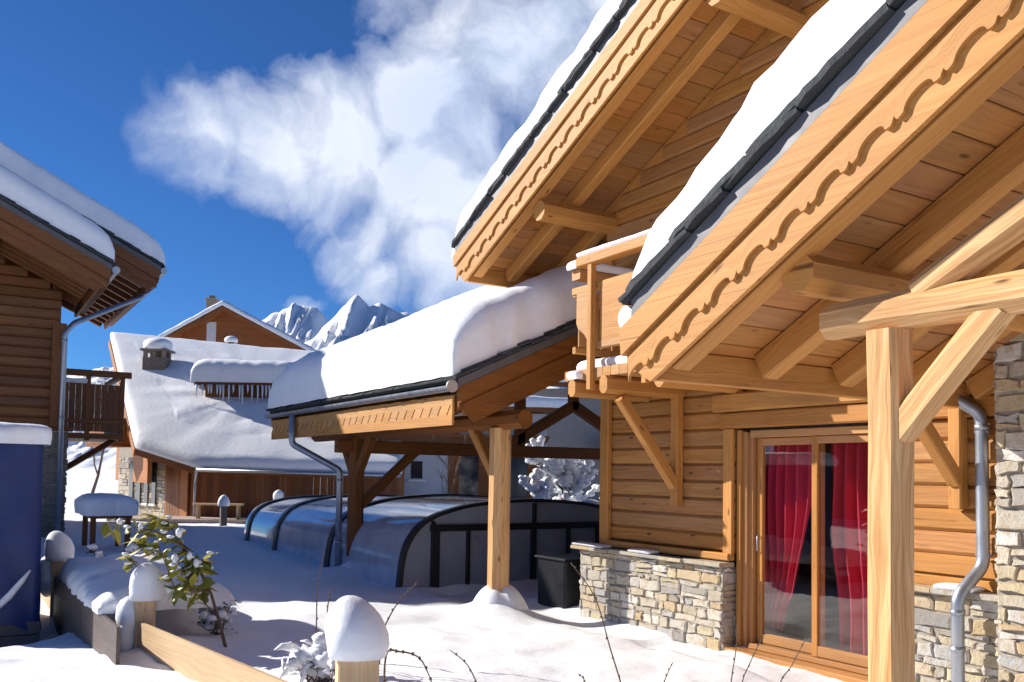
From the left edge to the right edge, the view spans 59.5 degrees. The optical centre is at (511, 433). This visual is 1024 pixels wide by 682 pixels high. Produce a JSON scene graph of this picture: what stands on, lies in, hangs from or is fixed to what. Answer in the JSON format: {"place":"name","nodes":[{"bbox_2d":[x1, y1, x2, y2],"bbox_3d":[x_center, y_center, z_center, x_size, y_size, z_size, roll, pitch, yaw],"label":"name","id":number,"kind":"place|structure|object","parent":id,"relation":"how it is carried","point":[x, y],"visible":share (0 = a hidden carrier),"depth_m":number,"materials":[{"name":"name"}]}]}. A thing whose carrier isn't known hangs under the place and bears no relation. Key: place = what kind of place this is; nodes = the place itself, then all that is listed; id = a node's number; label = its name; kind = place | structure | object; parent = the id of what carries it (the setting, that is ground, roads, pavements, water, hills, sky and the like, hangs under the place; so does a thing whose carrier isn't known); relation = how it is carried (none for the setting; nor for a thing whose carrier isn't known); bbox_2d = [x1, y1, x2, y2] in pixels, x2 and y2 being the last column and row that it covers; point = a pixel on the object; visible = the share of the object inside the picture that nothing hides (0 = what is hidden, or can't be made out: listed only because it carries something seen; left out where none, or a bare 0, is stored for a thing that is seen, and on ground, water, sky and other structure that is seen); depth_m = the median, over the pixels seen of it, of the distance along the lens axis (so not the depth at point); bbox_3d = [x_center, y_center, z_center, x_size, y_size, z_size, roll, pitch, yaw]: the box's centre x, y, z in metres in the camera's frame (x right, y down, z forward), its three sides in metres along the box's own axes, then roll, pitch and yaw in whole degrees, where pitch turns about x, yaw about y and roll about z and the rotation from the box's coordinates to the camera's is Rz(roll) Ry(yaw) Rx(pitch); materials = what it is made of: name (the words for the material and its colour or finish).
{"place":"outdoors","nodes":[
{"label":"outdoors","id":0,"kind":"place"},
{"bbox_2d":[66,302,327,449],"bbox_3d":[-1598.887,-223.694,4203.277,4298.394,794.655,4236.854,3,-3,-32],"label":"mountain","id":1,"kind":"structure","parent":0,"point":[303,324],"depth_m":4057.72,"materials":[{"name":"white snow"}]},
{"bbox_2d":[0,0,606,369],"label":"sky","id":2,"kind":"structure","parent":0,"point":[276,154],"materials":[{"name":"blue"}]},
{"bbox_2d":[67,295,567,468],"bbox_3d":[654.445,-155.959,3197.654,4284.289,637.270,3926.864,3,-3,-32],"label":"mountain","id":3,"kind":"structure","parent":0,"point":[356,315],"depth_m":3028.84,"materials":[{"name":"white snow"}]},
{"bbox_2d":[0,468,843,681],"bbox_3d":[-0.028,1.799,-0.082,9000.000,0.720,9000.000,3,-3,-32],"label":"snowy ground","id":4,"kind":"structure","parent":0,"point":[274,591],"depth_m":9.42,"materials":[{"name":"white snow"}]},
{"bbox_2d":[0,422,51,647],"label":"tarpaulin stack","id":5,"kind":"object","parent":4,"relation":"on","point":[22,445],"visible":1,"depth_m":9.89,"materials":[{"name":"blue fabric"}]},
{"bbox_2d":[0,141,167,536],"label":"chalet","id":6,"kind":"object","parent":4,"relation":"on","point":[74,250],"visible":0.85,"depth_m":21.56,"materials":[{"name":"wood"}]},
{"bbox_2d":[66,367,115,492],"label":"tree","id":7,"kind":"object","parent":4,"relation":"on","point":[102,451],"depth_m":42.14,"materials":[{"name":"brown plant"}]},
{"bbox_2d":[74,493,138,552],"bbox_3d":[-8.628,1.958,19.013,1.113,1.357,1.797,3,-3,-32],"label":"garden table","id":8,"kind":"object","parent":4,"relation":"on","point":[93,507],"visible":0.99,"depth_m":18.40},
{"bbox_2d":[87,537,151,556],"bbox_3d":[-5.407,1.854,12.471,0.920,0.847,0.639,3,-3,-32],"label":"shrub","id":9,"kind":"object","parent":4,"relation":"on","point":[132,547],"visible":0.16,"depth_m":12.39,"materials":[{"name":"white plant"}]},
{"bbox_2d":[58,553,236,613],"bbox_3d":[-4.146,1.572,9.970,1.368,0.352,3.235,3,-3,-32],"label":"snow drift","id":10,"kind":"object","parent":4,"relation":"on","point":[98,585],"visible":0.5,"depth_m":9.15,"materials":[{"name":"white snow"}]},
{"bbox_2d":[101,513,226,646],"bbox_3d":[-3.168,1.392,8.297,1.089,1.276,0.732,1,-3,3],"label":"shrub","id":11,"kind":"object","parent":4,"relation":"on","point":[195,566],"visible":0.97,"depth_m":8.25,"materials":[{"name":"green plant"}]},
{"bbox_2d":[106,515,247,523],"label":"cleared terrace","id":12,"kind":"structure","parent":4,"relation":"on","point":[192,519],"depth_m":28.41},
{"bbox_2d":[192,503,244,518],"bbox_3d":[-9.512,2.663,29.000,1.600,0.780,0.300,1,-3,0],"label":"bench","id":13,"kind":"object","parent":12,"relation":"on","point":[237,505],"visible":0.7,"depth_m":28.88,"materials":[{"name":"brown wood"}]},
{"bbox_2d":[273,490,283,499],"bbox_3d":[-7.574,2.470,29.012,0.346,1.280,0.342,3,-3,-32],"label":"bollard","id":14,"kind":"object","parent":12,"relation":"on","point":[277,494],"visible":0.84,"depth_m":28.91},
{"bbox_2d":[40,531,388,681],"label":"garden fence","id":15,"kind":"object","parent":4,"relation":"on","point":[357,636],"visible":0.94,"depth_m":7.68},
{"bbox_2d":[191,600,241,634],"bbox_3d":[-2.963,1.888,8.915,0.466,0.474,0.544,3,-3,-32],"label":"shrub","id":16,"kind":"object","parent":4,"relation":"on","point":[208,622],"visible":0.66,"depth_m":8.88,"materials":[{"name":"grey plant"}]},
{"bbox_2d":[218,495,229,525],"bbox_3d":[-8.640,2.419,26.818,0.346,1.150,0.325,3,-3,-32],"label":"bollard","id":17,"kind":"object","parent":4,"relation":"on","point":[223,502],"visible":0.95,"depth_m":26.73,"materials":[{"name":"grey stone"}]},
{"bbox_2d":[158,295,316,350],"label":"house","id":18,"kind":"structure","parent":4,"relation":"on","point":[216,320],"depth_m":51.90,"materials":[{"name":"wood"}]},
{"bbox_2d":[85,332,404,516],"bbox_3d":[-10.431,-0.350,33.438,14.297,8.031,7.071,1,-3,7],"label":"chalet","id":19,"kind":"object","parent":4,"relation":"on","point":[198,427],"visible":0.63,"depth_m":31.88,"materials":[{"name":"stone"}]},
{"bbox_2d":[129,463,133,496],"bbox_3d":[-14.308,1.858,33.676,0.030,1.480,0.300,4,-4,-47],"label":"window","id":20,"kind":"structure","parent":19,"relation":"in","point":[131,482],"depth_m":33.66,"materials":[{"name":"glass"}]},
{"bbox_2d":[136,482,140,504],"bbox_3d":[-13.882,1.875,33.242,0.420,1.540,0.090,-2,-4,43],"label":"window","id":21,"kind":"structure","parent":19,"relation":"in","point":[138,485],"depth_m":33.21,"materials":[{"name":"glass"}]},
{"bbox_2d":[141,483,147,504],"bbox_3d":[-13.435,1.863,32.831,0.420,1.540,0.090,-2,-4,43],"label":"window","id":22,"kind":"structure","parent":19,"relation":"in","point":[145,497],"depth_m":32.80,"materials":[{"name":"glass"}]},
{"bbox_2d":[148,463,156,505],"bbox_3d":[-12.988,1.852,32.420,0.420,1.540,0.090,-2,-4,43],"label":"window","id":23,"kind":"structure","parent":19,"relation":"in","point":[154,465],"depth_m":32.40,"materials":[{"name":"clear glass"}]},
{"bbox_2d":[224,336,237,343],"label":"roof vent","id":24,"kind":"object","parent":19,"relation":"on","point":[231,339],"visible":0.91,"depth_m":46.80,"materials":[{"name":"metal"}]},
{"bbox_2d":[274,632,334,681],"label":"shrub","id":25,"kind":"object","parent":4,"relation":"on","point":[304,661],"visible":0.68,"depth_m":6.97,"materials":[{"name":"white plant"}]},
{"bbox_2d":[316,550,324,632],"bbox_3d":[-1.643,1.534,7.629,0.030,1.066,0.108,0,-3,20],"label":"bare twig","id":26,"kind":"object","parent":4,"relation":"on","point":[317,593],"visible":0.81,"depth_m":7.59,"materials":[{"name":"brown plant"}]},
{"bbox_2d":[326,589,331,614],"bbox_3d":[-1.540,1.676,7.491,0.052,0.754,0.026,0,-3,18],"label":"bare twig","id":27,"kind":"object","parent":4,"relation":"on","point":[328,601],"visible":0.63,"depth_m":7.50,"materials":[{"name":"brown plant"}]},
{"bbox_2d":[379,582,417,663],"bbox_3d":[-0.969,1.665,7.646,0.322,0.793,0.074,2,-3,-23],"label":"bare twig","id":28,"kind":"object","parent":4,"relation":"on","point":[402,596],"visible":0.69,"depth_m":7.66,"materials":[{"name":"brown plant"}]},
{"bbox_2d":[383,648,431,681],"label":"bare twig","id":29,"kind":"object","parent":4,"relation":"on","point":[402,652],"visible":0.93,"depth_m":6.00,"materials":[{"name":"brown plant"}]},
{"bbox_2d":[243,493,611,587],"bbox_3d":[-2.381,1.998,18.769,4.720,1.570,10.384,3,-3,-32],"label":"pool enclosure","id":30,"kind":"object","parent":4,"relation":"on","point":[432,540],"visible":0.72,"depth_m":14.42,"materials":[{"name":"metal"}]},
{"bbox_2d":[264,265,600,609],"bbox_3d":[1.918,-0.370,16.325,10.766,6.489,7.697,3,-3,-32],"label":"carport","id":31,"kind":"object","parent":4,"relation":"on","point":[479,357],"visible":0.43,"depth_m":11.49,"materials":[{"name":"wood"}]},
{"bbox_2d":[431,432,465,493],"bbox_3d":[-1.826,1.393,25.846,1.117,3.541,1.800,0,-3,22],"label":"sapling","id":32,"kind":"object","parent":4,"relation":"on","point":[447,473],"visible":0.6,"depth_m":25.75,"materials":[{"name":"brown plant"}]},
{"bbox_2d":[346,396,567,498],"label":"house","id":33,"kind":"structure","parent":4,"relation":"on","point":[421,475],"depth_m":31.73,"materials":[{"name":"pale plaster"},{"name":"snow"},{"name":"dark glass"}]},
{"bbox_2d":[408,461,424,480],"bbox_3d":[-3.344,1.338,31.486,0.600,0.700,0.120,1,-3,-12],"label":"window","id":34,"kind":"structure","parent":33,"relation":"in","point":[416,466],"depth_m":31.51,"materials":[{"name":"black glass"}]},
{"bbox_2d":[448,456,488,495],"bbox_3d":[-1.545,1.684,31.881,1.470,2.000,0.040,1,-3,-12],"label":"window","id":35,"kind":"structure","parent":33,"relation":"in","point":[471,468],"depth_m":31.89,"materials":[{"name":"grey glass"}]},
{"bbox_2d":[510,457,537,498],"bbox_3d":[0.405,1.733,32.289,1.085,2.000,0.040,1,-3,-12],"label":"window","id":36,"kind":"structure","parent":33,"relation":"in","point":[518,465],"depth_m":32.26,"materials":[{"name":"grey glass"}]},
{"bbox_2d":[450,650,476,681],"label":"bare twig","id":37,"kind":"object","parent":4,"relation":"on","point":[470,670],"visible":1,"depth_m":6.60,"materials":[{"name":"brown plant"}]},
{"bbox_2d":[534,553,580,608],"bbox_3d":[0.746,2.117,12.101,0.610,0.900,0.720,3,-3,-32],"label":"waste bin","id":38,"kind":"object","parent":4,"relation":"on","point":[559,578],"visible":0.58,"depth_m":11.82,"materials":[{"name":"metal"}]},
{"bbox_2d":[518,436,599,501],"bbox_3d":[1.290,1.572,23.004,2.388,3.014,1.888,1,-3,-3],"label":"tree","id":39,"kind":"object","parent":4,"relation":"on","point":[567,479],"visible":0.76,"depth_m":22.60,"materials":[{"name":"white plant"}]},
{"bbox_2d":[531,379,600,500],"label":"house","id":40,"kind":"structure","parent":4,"relation":"on","point":[572,430],"depth_m":40.56,"materials":[{"name":"stone"}]},
{"bbox_2d":[571,563,620,681],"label":"bare twig","id":41,"kind":"object","parent":4,"relation":"on","point":[603,625],"visible":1,"depth_m":6.74,"materials":[{"name":"brown plant"}]},
{"bbox_2d":[731,627,737,681],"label":"bare twig","id":42,"kind":"object","parent":4,"relation":"on","point":[734,656],"visible":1,"depth_m":5.40,"materials":[{"name":"brown plant"}]},
{"bbox_2d":[451,0,1023,681],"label":"chalet","id":43,"kind":"object","parent":4,"relation":"on","point":[761,224],"visible":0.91,"depth_m":6.54,"materials":[{"name":"wood"}]},
{"bbox_2d":[765,436,811,630],"bbox_3d":[2.768,1.007,9.034,0.141,1.980,0.749,3,-3,-32],"label":"curtain","id":44,"kind":"object","parent":43,"relation":"hanging from","point":[788,496],"visible":0.83,"depth_m":9.04,"materials":[{"name":"red fabric"}]},
{"bbox_2d":[724,425,867,681],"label":"sliding door","id":45,"kind":"structure","parent":43,"relation":"in","point":[845,666],"depth_m":8.82,"materials":[{"name":"brown wood"}]},
{"bbox_2d":[831,442,867,655],"bbox_3d":[3.237,1.027,8.233,0.142,2.080,0.762,3,-3,-32],"label":"curtain","id":46,"kind":"object","parent":43,"relation":"hanging from","point":[850,515],"visible":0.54,"depth_m":8.35,"materials":[{"name":"red fabric"}]},
{"bbox_2d":[742,638,761,681],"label":"bare twig","id":47,"kind":"object","parent":4,"relation":"on","point":[751,660],"visible":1,"depth_m":5.40,"materials":[{"name":"brown plant"}]},
{"bbox_2d":[780,636,806,681],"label":"bare twig","id":48,"kind":"object","parent":4,"relation":"on","point":[794,660],"visible":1,"depth_m":5.30,"materials":[{"name":"brown plant"}]},
{"bbox_2d":[580,499,599,504],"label":"snow","id":49,"kind":"structure","parent":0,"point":[593,501],"depth_m":20.32,"materials":[{"name":"white snow"}]}
]}

